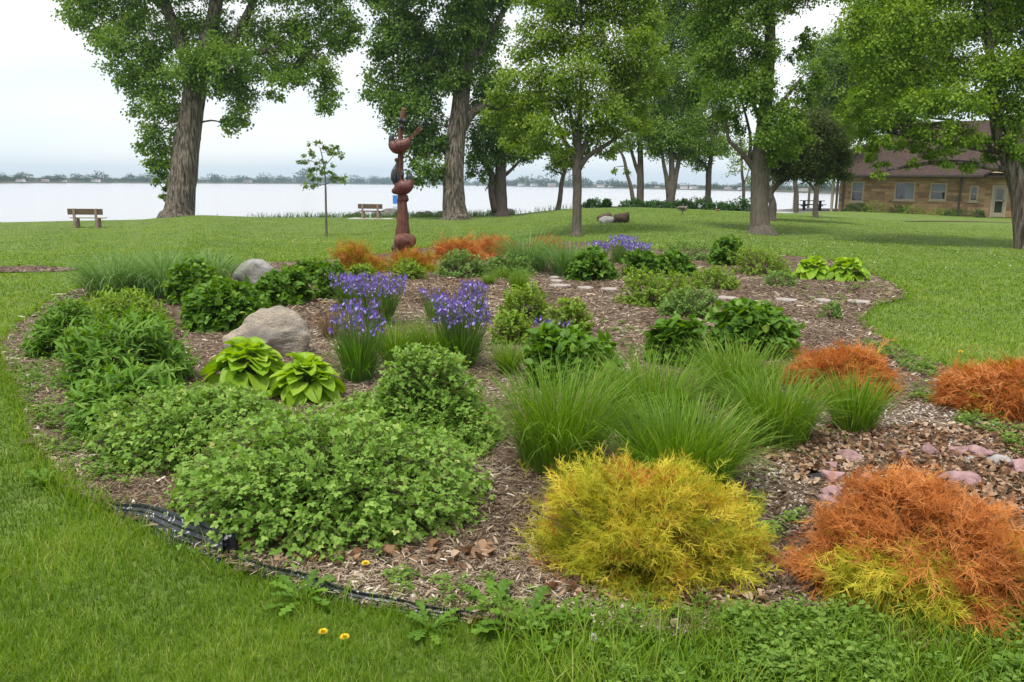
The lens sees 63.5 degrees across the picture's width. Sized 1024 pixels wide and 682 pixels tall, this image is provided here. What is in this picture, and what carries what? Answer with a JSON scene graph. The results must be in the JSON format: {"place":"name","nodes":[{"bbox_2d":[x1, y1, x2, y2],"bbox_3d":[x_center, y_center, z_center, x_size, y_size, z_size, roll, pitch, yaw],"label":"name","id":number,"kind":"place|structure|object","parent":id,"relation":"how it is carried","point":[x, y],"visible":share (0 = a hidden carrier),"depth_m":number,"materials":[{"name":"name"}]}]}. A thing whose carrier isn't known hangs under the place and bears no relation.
{"place":"outdoors","nodes":[
{"label":"outdoors","id":0,"kind":"place"},
{"bbox_2d":[153,204,584,217],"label":"shore grass","id":1,"kind":"structure","parent":0,"point":[475,213],"depth_m":49.12,"materials":[{"name":"green plant"}]},
{"bbox_2d":[0,177,835,193],"bbox_3d":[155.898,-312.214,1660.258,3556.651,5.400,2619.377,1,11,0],"label":"shore","id":2,"kind":"structure","parent":0,"point":[480,184],"depth_m":909.49,"materials":[{"name":"green plant"}]},
{"bbox_2d":[0,167,839,191],"bbox_3d":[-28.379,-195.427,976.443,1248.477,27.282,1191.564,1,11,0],"label":"woods","id":3,"kind":"object","parent":2,"relation":"on","point":[375,180],"visible":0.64,"depth_m":1005.86,"materials":[{"name":"green plant"}]},
{"bbox_2d":[0,183,838,221],"bbox_3d":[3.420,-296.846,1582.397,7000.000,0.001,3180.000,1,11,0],"label":"lake","id":4,"kind":"structure","parent":0,"point":[29,202],"depth_m":178.85,"materials":[{"name":"grey liquid"}]},
{"bbox_2d":[0,207,1023,681],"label":"lawn","id":5,"kind":"structure","parent":0,"point":[958,223],"depth_m":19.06,"materials":[{"name":"plant"}]},
{"bbox_2d":[67,208,106,227],"bbox_3d":[-19.662,-5.704,38.329,1.573,0.882,0.625,0,11,-3],"label":"park bench","id":6,"kind":"object","parent":5,"relation":"on","point":[74,212],"visible":1,"depth_m":38.04,"materials":[{"name":"brown wood"}]},
{"bbox_2d":[101,502,238,563],"bbox_3d":[-1.798,0.914,4.158,1.228,0.171,0.110,8,13,34],"label":"lawn edging","id":7,"kind":"object","parent":5,"relation":"on","point":[175,519],"visible":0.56,"depth_m":4.04,"materials":[{"name":"black plastic"}]},
{"bbox_2d":[50,0,369,217],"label":"cottonwood tree","id":8,"kind":"object","parent":5,"relation":"on","point":[217,52],"visible":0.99,"depth_m":46.11,"materials":[{"name":"green plant"}]},
{"bbox_2d":[262,569,335,617],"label":"dandelion plant","id":9,"kind":"object","parent":5,"relation":"on","point":[306,587],"visible":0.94,"depth_m":3.52,"materials":[{"name":"green plant"}]},
{"bbox_2d":[295,140,348,236],"bbox_3d":[-7.124,-5.705,31.152,2.044,3.753,1.052,1,11,0],"label":"sapling","id":10,"kind":"object","parent":5,"relation":"on","point":[330,152],"visible":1,"depth_m":30.97,"materials":[{"name":"green plant"}]},
{"bbox_2d":[232,556,512,630],"bbox_3d":[-0.653,1.087,3.512,1.398,0.100,0.102,5,12,22],"label":"lawn edging","id":11,"kind":"object","parent":5,"relation":"on","point":[360,595],"visible":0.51,"depth_m":3.47,"materials":[{"name":"black plastic"}]},
{"bbox_2d":[404,600,458,644],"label":"dandelion plant","id":12,"kind":"object","parent":5,"relation":"on","point":[414,616],"visible":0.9,"depth_m":3.29,"materials":[{"name":"green plant"}]},
{"bbox_2d":[355,0,539,219],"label":"cottonwood tree","id":13,"kind":"object","parent":5,"relation":"on","point":[471,34],"visible":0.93,"depth_m":45.00,"materials":[{"name":"green plant"}]},
{"bbox_2d":[0,241,1023,649],"bbox_3d":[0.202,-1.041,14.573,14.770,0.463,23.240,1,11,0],"label":"mulch bed","id":14,"kind":"object","parent":5,"relation":"on","point":[612,333],"visible":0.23,"depth_m":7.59,"materials":[{"name":"brown wood"}]},
{"bbox_2d":[16,291,102,362],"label":"leafy perennial","id":15,"kind":"object","parent":14,"relation":"on","point":[45,334],"visible":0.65,"depth_m":8.16,"materials":[{"name":"green plant"}]},
{"bbox_2d":[42,242,174,297],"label":"ornamental grass","id":16,"kind":"object","parent":14,"relation":"on","point":[96,281],"depth_m":12.18,"materials":[{"name":"green plant"}]},
{"bbox_2d":[59,285,173,332],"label":"leafy perennial","id":17,"kind":"object","parent":14,"relation":"on","point":[110,302],"visible":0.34,"depth_m":9.64,"materials":[{"name":"green plant"}]},
{"bbox_2d":[50,356,185,443],"bbox_3d":[-2.755,0.483,5.879,0.941,0.762,0.883,-3,11,-20],"label":"leafy perennial","id":18,"kind":"object","parent":14,"relation":"on","point":[109,384],"visible":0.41,"depth_m":5.73,"materials":[{"name":"green plant"}]},
{"bbox_2d":[47,301,208,391],"bbox_3d":[-3.355,0.157,7.180,1.257,0.935,1.172,9,14,39],"label":"leafy perennial","id":19,"kind":"object","parent":14,"relation":"on","point":[145,339],"visible":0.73,"depth_m":6.99,"materials":[{"name":"green plant"}]},
{"bbox_2d":[89,241,247,299],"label":"ornamental grass","id":20,"kind":"object","parent":14,"relation":"on","point":[161,278],"depth_m":12.13,"materials":[{"name":"green plant"}]},
{"bbox_2d":[154,254,217,304],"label":"hydrangea bush","id":21,"kind":"object","parent":14,"relation":"on","point":[192,275],"visible":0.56,"depth_m":11.65,"materials":[{"name":"green plant"}]},
{"bbox_2d":[76,379,310,479],"bbox_3d":[-2.056,0.575,5.489,1.543,0.577,1.371,1,11,0],"label":"sumac shrub","id":22,"kind":"object","parent":14,"relation":"on","point":[159,432],"visible":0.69,"depth_m":5.18,"materials":[{"name":"green plant"}]},
{"bbox_2d":[170,244,259,281],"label":"ornamental grass","id":23,"kind":"object","parent":14,"relation":"on","point":[225,269],"depth_m":13.47,"materials":[{"name":"green plant"}]},
{"bbox_2d":[178,274,272,332],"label":"hydrangea bush","id":24,"kind":"object","parent":14,"relation":"on","point":[220,305],"visible":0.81,"depth_m":9.73,"materials":[{"name":"green plant"}]},
{"bbox_2d":[199,336,285,391],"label":"hosta","id":25,"kind":"object","parent":14,"relation":"on","point":[243,361],"visible":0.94,"depth_m":7.04,"materials":[{"name":"green plant"}]},
{"bbox_2d":[232,259,277,283],"bbox_3d":[-4.379,-1.115,14.219,0.867,0.596,0.601,5,12,21],"label":"boulder","id":26,"kind":"object","parent":14,"relation":"on","point":[260,267],"visible":0.4,"depth_m":13.98,"materials":[{"name":"grey stone"}]},
{"bbox_2d":[222,305,310,356],"bbox_3d":[-2.518,-0.018,8.442,0.817,0.681,0.662,-5,12,-29],"label":"boulder","id":27,"kind":"object","parent":14,"relation":"on","point":[282,330],"visible":0.66,"depth_m":8.28,"materials":[{"name":"stone"}]},
{"bbox_2d":[254,263,314,305],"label":"hydrangea bush","id":28,"kind":"object","parent":14,"relation":"on","point":[287,286],"visible":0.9,"depth_m":11.76,"materials":[{"name":"green plant"}]},
{"bbox_2d":[266,352,345,406],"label":"hosta","id":29,"kind":"object","parent":14,"relation":"on","point":[304,377],"visible":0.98,"depth_m":6.56,"materials":[{"name":"green plant"}]},
{"bbox_2d":[291,256,329,284],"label":"hydrangea bush","id":30,"kind":"object","parent":14,"relation":"on","point":[311,266],"visible":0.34,"depth_m":14.36,"materials":[{"name":"green plant"}]},
{"bbox_2d":[158,401,496,568],"bbox_3d":[-1.018,0.803,4.552,1.867,0.875,1.736,1,11,0],"label":"sumac shrub","id":31,"kind":"object","parent":14,"relation":"on","point":[375,477],"visible":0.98,"depth_m":4.14,"materials":[{"name":"green plant"}]},
{"bbox_2d":[312,260,348,298],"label":"hydrangea bush","id":32,"kind":"object","parent":14,"relation":"on","point":[323,285],"visible":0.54,"depth_m":12.38,"materials":[{"name":"green plant"}]},
{"bbox_2d":[322,270,367,309],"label":"iris clump","id":33,"kind":"object","parent":14,"relation":"on","point":[339,293],"visible":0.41,"depth_m":11.39,"materials":[{"name":"purple plant"}]},
{"bbox_2d":[310,296,401,383],"bbox_3d":[-1.359,-0.004,7.288,1.059,0.760,1.146,1,11,0],"label":"iris clump","id":34,"kind":"object","parent":14,"relation":"on","point":[358,359],"visible":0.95,"depth_m":7.19,"materials":[{"name":"green plant"}]},
{"bbox_2d":[327,234,392,272],"bbox_3d":[-3.078,-1.707,16.734,1.515,1.014,1.494,1,11,0],"label":"thread cypress","id":35,"kind":"object","parent":14,"relation":"on","point":[354,254],"visible":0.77,"depth_m":16.59,"materials":[{"name":"brown"}]},
{"bbox_2d":[342,271,409,324],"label":"iris clump","id":36,"kind":"object","parent":14,"relation":"on","point":[387,307],"visible":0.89,"depth_m":10.13,"materials":[{"name":"purple plant"}]},
{"bbox_2d":[351,314,440,365],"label":"grass tuft","id":37,"kind":"object","parent":14,"relation":"on","point":[395,340],"visible":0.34,"depth_m":7.83,"materials":[{"name":"green plant"}]},
{"bbox_2d":[388,108,422,260],"bbox_3d":[-2.503,-3.498,18.970,0.806,3.605,0.532,6,12,27],"label":"carved totem","id":38,"kind":"object","parent":14,"relation":"on","point":[402,188],"visible":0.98,"depth_m":18.92,"materials":[{"name":"brown wood"}]},
{"bbox_2d":[389,257,427,279],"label":"spirea shrub","id":39,"kind":"object","parent":14,"relation":"on","point":[416,270],"visible":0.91,"depth_m":15.31,"materials":[{"name":"green plant"}]},
{"bbox_2d":[385,240,441,271],"bbox_3d":[-1.989,-1.653,17.014,1.377,0.913,1.431,1,11,0],"label":"thread cypress","id":40,"kind":"object","parent":14,"relation":"on","point":[416,254],"visible":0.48,"depth_m":16.85,"materials":[{"name":"brown"}]},
{"bbox_2d":[320,389,513,461],"bbox_3d":[-0.673,0.591,5.623,1.394,0.541,1.300,1,11,0],"label":"sumac shrub","id":41,"kind":"object","parent":14,"relation":"on","point":[467,433],"visible":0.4,"depth_m":5.43,"materials":[{"name":"green plant"}]},
{"bbox_2d":[365,341,488,441],"bbox_3d":[-0.576,0.419,5.650,0.894,0.847,0.819,1,11,0],"label":"sumac shrub","id":42,"kind":"object","parent":14,"relation":"on","point":[407,380],"visible":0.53,"depth_m":5.49,"materials":[{"name":"green plant"}]},
{"bbox_2d":[399,311,479,357],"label":"grass tuft","id":43,"kind":"object","parent":14,"relation":"on","point":[431,339],"visible":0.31,"depth_m":7.84,"materials":[{"name":"green plant"}]},
{"bbox_2d":[432,248,486,278],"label":"spirea shrub","id":44,"kind":"object","parent":14,"relation":"on","point":[457,268],"visible":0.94,"depth_m":15.92,"materials":[{"name":"green plant"}]},
{"bbox_2d":[426,230,498,260],"bbox_3d":[-1.274,-2.196,19.776,1.881,0.984,1.758,-6,13,-31],"label":"thread cypress","id":45,"kind":"object","parent":14,"relation":"on","point":[461,245],"visible":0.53,"depth_m":19.63,"materials":[{"name":"brown plant"}]},
{"bbox_2d":[420,290,505,367],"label":"iris clump","id":46,"kind":"object","parent":14,"relation":"on","point":[464,341],"visible":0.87,"depth_m":7.81,"materials":[{"name":"purple plant"}]},
{"bbox_2d":[455,278,494,320],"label":"iris clump","id":47,"kind":"object","parent":14,"relation":"on","point":[472,290],"visible":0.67,"depth_m":10.43,"materials":[{"name":"purple plant"}]},
{"bbox_2d":[474,230,515,255],"bbox_3d":[-0.514,-2.367,21.098,1.822,0.924,1.637,1,11,0],"label":"thread cypress","id":48,"kind":"object","parent":14,"relation":"on","point":[488,243],"visible":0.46,"depth_m":20.77,"materials":[{"name":"brown plant"}]},
{"bbox_2d":[460,579,547,632],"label":"dandelion plant","id":49,"kind":"object","parent":14,"relation":"on","point":[503,588],"visible":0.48,"depth_m":3.43,"materials":[{"name":"green plant"}]},
{"bbox_2d":[481,334,531,375],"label":"grass tuft","id":50,"kind":"object","parent":14,"relation":"on","point":[500,357],"visible":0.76,"depth_m":7.63,"materials":[{"name":"green plant"}]},
{"bbox_2d":[479,252,537,277],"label":"spirea shrub","id":51,"kind":"object","parent":14,"relation":"on","point":[509,260],"visible":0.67,"depth_m":16.07,"materials":[{"name":"green plant"}]},
{"bbox_2d":[487,309,531,346],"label":"spirea shrub","id":52,"kind":"object","parent":14,"relation":"on","point":[514,324],"visible":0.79,"depth_m":9.06,"materials":[{"name":"green plant"}]},
{"bbox_2d":[2,278,1023,681],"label":"weeds","id":53,"kind":"object","parent":14,"relation":"on","point":[806,638],"visible":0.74,"depth_m":3.24,"materials":[{"name":"green plant"}]},
{"bbox_2d":[496,280,551,324],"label":"spirea shrub","id":54,"kind":"object","parent":14,"relation":"on","point":[530,297],"visible":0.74,"depth_m":10.52,"materials":[{"name":"green plant"}]},
{"bbox_2d":[471,226,577,271],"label":"ornamental grass","id":55,"kind":"object","parent":14,"relation":"on","point":[538,265],"depth_m":16.97,"materials":[{"name":"green plant"}]},
{"bbox_2d":[439,345,679,482],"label":"ornamental grass","id":56,"kind":"object","parent":14,"relation":"on","point":[547,435],"depth_m":5.00,"materials":[{"name":"green plant"}]},
{"bbox_2d":[525,236,598,276],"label":"ornamental grass","id":57,"kind":"object","parent":14,"relation":"on","point":[559,267],"depth_m":16.14,"materials":[{"name":"green plant"}]},
{"bbox_2d":[548,296,595,333],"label":"spirea shrub","id":58,"kind":"object","parent":14,"relation":"on","point":[572,310],"visible":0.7,"depth_m":9.69,"materials":[{"name":"green plant"}]},
{"bbox_2d":[520,319,626,393],"bbox_3d":[0.546,0.160,7.273,0.966,0.722,0.849,1,11,0],"label":"hydrangea bush","id":59,"kind":"object","parent":14,"relation":"on","point":[546,338],"visible":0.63,"depth_m":7.10,"materials":[{"name":"green plant"}]},
{"bbox_2d":[564,245,620,281],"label":"hydrangea bush","id":60,"kind":"object","parent":14,"relation":"on","point":[589,263],"visible":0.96,"depth_m":15.42,"materials":[{"name":"green plant"}]},
{"bbox_2d":[606,234,642,263],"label":"iris clump","id":61,"kind":"object","parent":14,"relation":"on","point":[616,256],"visible":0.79,"depth_m":18.48,"materials":[{"name":"purple plant"}]},
{"bbox_2d":[256,277,1023,614],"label":"leaf litter","id":62,"kind":"object","parent":14,"relation":"on","point":[982,465],"visible":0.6,"depth_m":5.19,"materials":[{"name":"brown plant"}]},
{"bbox_2d":[619,247,662,276],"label":"hydrangea bush","id":63,"kind":"object","parent":14,"relation":"on","point":[649,259],"visible":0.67,"depth_m":15.97,"materials":[{"name":"green plant"}]},
{"bbox_2d":[548,340,745,429],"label":"ornamental grass","id":64,"kind":"object","parent":14,"relation":"on","point":[670,384],"depth_m":5.98,"materials":[{"name":"green plant"}]},
{"bbox_2d":[503,440,800,619],"bbox_3d":[0.629,0.818,3.896,1.341,0.676,1.306,-4,12,-25],"label":"thread cypress","id":65,"kind":"object","parent":14,"relation":"on","point":[658,524],"visible":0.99,"depth_m":3.66,"materials":[{"name":"yellow plant"}]},
{"bbox_2d":[613,264,692,307],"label":"spirea shrub","id":66,"kind":"object","parent":14,"relation":"on","point":[651,295],"visible":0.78,"depth_m":12.20,"materials":[{"name":"green plant"}]},
{"bbox_2d":[654,249,696,277],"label":"hydrangea bush","id":67,"kind":"object","parent":14,"relation":"on","point":[676,260],"visible":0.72,"depth_m":16.15,"materials":[{"name":"green plant"}]},
{"bbox_2d":[642,313,718,366],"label":"hydrangea bush","id":68,"kind":"object","parent":14,"relation":"on","point":[670,332],"visible":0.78,"depth_m":8.12,"materials":[{"name":"green plant"}]},
{"bbox_2d":[657,239,712,260],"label":"spirea shrub","id":69,"kind":"object","parent":14,"relation":"on","point":[699,256],"visible":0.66,"depth_m":19.38,"materials":[{"name":"green plant"}]},
{"bbox_2d":[655,284,718,319],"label":"spirea shrub","id":70,"kind":"object","parent":14,"relation":"on","point":[671,307],"visible":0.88,"depth_m":11.10,"materials":[{"name":"green plant"}]},
{"bbox_2d":[569,380,815,510],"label":"ornamental grass","id":71,"kind":"object","parent":14,"relation":"on","point":[688,439],"depth_m":4.78,"materials":[{"name":"green plant"}]},
{"bbox_2d":[686,264,741,289],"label":"spirea shrub","id":72,"kind":"object","parent":14,"relation":"on","point":[699,280],"visible":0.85,"depth_m":14.25,"materials":[{"name":"green plant"}]},
{"bbox_2d":[705,234,746,265],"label":"hydrangea bush","id":73,"kind":"object","parent":14,"relation":"on","point":[719,248],"visible":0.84,"depth_m":18.18,"materials":[{"name":"green plant"}]},
{"bbox_2d":[664,326,825,408],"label":"ornamental grass","id":74,"kind":"object","parent":14,"relation":"on","point":[727,360],"depth_m":6.62,"materials":[{"name":"green plant"}]},
{"bbox_2d":[705,297,804,358],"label":"hydrangea bush","id":75,"kind":"object","parent":14,"relation":"on","point":[754,318],"visible":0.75,"depth_m":8.52,"materials":[{"name":"green plant"}]},
{"bbox_2d":[725,242,792,275],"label":"spirea shrub","id":76,"kind":"object","parent":14,"relation":"on","point":[764,259],"visible":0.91,"depth_m":16.62,"materials":[{"name":"green plant"}]},
{"bbox_2d":[680,356,876,451],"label":"ornamental grass","id":77,"kind":"object","parent":14,"relation":"on","point":[794,410],"depth_m":5.58,"materials":[{"name":"green plant"}]},
{"bbox_2d":[761,269,799,286],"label":"spirea shrub","id":78,"kind":"object","parent":14,"relation":"on","point":[781,280],"visible":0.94,"depth_m":14.88,"materials":[{"name":"green plant"}]},
{"bbox_2d":[790,255,828,279],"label":"hosta","id":79,"kind":"object","parent":14,"relation":"on","point":[813,264],"visible":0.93,"depth_m":15.90,"materials":[{"name":"green plant"}]},
{"bbox_2d":[776,334,920,403],"bbox_3d":[2.854,0.302,7.122,1.262,0.740,1.223,1,11,0],"label":"thread cypress","id":80,"kind":"object","parent":14,"relation":"on","point":[864,357],"visible":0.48,"depth_m":6.98,"materials":[{"name":"brown plant"}]},
{"bbox_2d":[826,257,871,281],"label":"hosta","id":81,"kind":"object","parent":14,"relation":"on","point":[844,272],"visible":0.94,"depth_m":15.57,"materials":[{"name":"green plant"}]},
{"bbox_2d":[796,361,925,434],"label":"ornamental grass","id":82,"kind":"object","parent":14,"relation":"on","point":[865,416],"depth_m":5.89,"materials":[{"name":"green plant"}]},
{"bbox_2d":[755,448,1023,660],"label":"thread cypress","id":83,"kind":"object","parent":14,"relation":"on","point":[928,542],"visible":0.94,"depth_m":3.44,"materials":[{"name":"brown plant"}]},
{"bbox_2d":[938,471,983,489],"bbox_3d":[2.674,0.838,4.919,0.236,0.112,0.201,1,11,0],"label":"rock","id":84,"kind":"object","parent":14,"relation":"on","point":[964,475],"visible":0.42,"depth_m":4.89,"materials":[{"name":"pink stone"}]},
{"bbox_2d":[915,347,1023,424],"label":"thread cypress","id":85,"kind":"object","parent":14,"relation":"on","point":[995,389],"visible":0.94,"depth_m":6.47,"materials":[{"name":"brown plant"}]},
{"bbox_2d":[464,84,562,216],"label":"shade tree","id":86,"kind":"object","parent":5,"relation":"on","point":[477,154],"visible":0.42,"depth_m":47.65,"materials":[{"name":"green plant"}]},
{"bbox_2d":[470,585,566,652],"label":"dandelion plant","id":87,"kind":"object","parent":5,"relation":"on","point":[542,591],"visible":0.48,"depth_m":3.26,"materials":[{"name":"green plant"}]},
{"bbox_2d":[543,146,587,209],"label":"leaning tree","id":88,"kind":"object","parent":5,"relation":"on","point":[562,171],"visible":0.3,"depth_m":49.91,"materials":[{"name":"green plant"}]},
{"bbox_2d":[476,0,678,236],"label":"maple tree","id":89,"kind":"object","parent":5,"relation":"on","point":[615,104],"visible":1,"depth_m":25.27,"materials":[{"name":"green plant"}]},
{"bbox_2d":[597,0,688,206],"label":"lake tree","id":90,"kind":"object","parent":5,"relation":"on","point":[630,148],"visible":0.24,"depth_m":53.67,"materials":[{"name":"green plant"}]},
{"bbox_2d":[630,0,719,203],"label":"lake tree","id":91,"kind":"object","parent":5,"relation":"on","point":[689,124],"visible":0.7,"depth_m":52.76,"materials":[{"name":"green plant"}]},
{"bbox_2d":[658,643,731,681],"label":"dandelion plant","id":92,"kind":"object","parent":5,"relation":"on","point":[701,658],"visible":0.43,"depth_m":3.00,"materials":[{"name":"green plant"}]},
{"bbox_2d":[677,0,743,203],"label":"lake tree","id":93,"kind":"object","parent":5,"relation":"on","point":[716,141],"visible":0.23,"depth_m":53.85,"materials":[{"name":"green plant"}]},
{"bbox_2d":[720,132,752,209],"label":"lake tree","id":94,"kind":"object","parent":5,"relation":"on","point":[742,147],"visible":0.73,"depth_m":51.95,"materials":[{"name":"green plant"}]},
{"bbox_2d":[483,581,1023,681],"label":"rough grass","id":95,"kind":"structure","parent":5,"relation":"on","point":[982,665],"depth_m":3.04,"materials":[{"name":"green plant"}]},
{"bbox_2d":[671,0,835,235],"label":"maple tree","id":96,"kind":"object","parent":5,"relation":"on","point":[756,85],"visible":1,"depth_m":28.18,"materials":[{"name":"green plant"}]},
{"bbox_2d":[769,100,858,220],"bbox_3d":[13.085,-8.035,37.136,5.036,5.498,3.704,1,11,0],"label":"ornamental tree","id":97,"kind":"object","parent":5,"relation":"on","point":[832,144],"visible":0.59,"depth_m":36.65,"materials":[{"name":"green plant"}]},
{"bbox_2d":[792,0,970,150],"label":"shade tree","id":98,"kind":"object","parent":5,"relation":"on","point":[833,94],"visible":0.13,"depth_m":65.26,"materials":[{"name":"green plant"}]},
{"bbox_2d":[771,120,1023,217],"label":"brick house","id":99,"kind":"structure","parent":5,"relation":"on","point":[927,188],"depth_m":57.16,"materials":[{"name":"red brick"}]},
{"bbox_2d":[892,182,915,201],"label":"window","id":100,"kind":"structure","parent":99,"relation":"in","point":[904,191],"depth_m":57.82,"materials":[{"name":"beige glass"}]},
{"bbox_2d":[989,185,1007,216],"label":"door","id":101,"kind":"structure","parent":99,"relation":"in","point":[997,208],"depth_m":54.72,"materials":[{"name":"beige"}]},
{"bbox_2d":[819,0,1023,249],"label":"honey locust tree","id":102,"kind":"object","parent":5,"relation":"on","point":[992,32],"visible":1,"depth_m":25.11,"materials":[{"name":"green plant"}]},
{"bbox_2d":[0,0,1023,185],"label":"sky","id":103,"kind":"structure","parent":0,"point":[58,114],"materials":[{"name":"white"}]},
{"bbox_2d":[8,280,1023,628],"bbox_3d":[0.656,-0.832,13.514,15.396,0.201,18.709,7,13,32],"label":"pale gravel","id":104,"kind":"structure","parent":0,"point":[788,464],"depth_m":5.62,"materials":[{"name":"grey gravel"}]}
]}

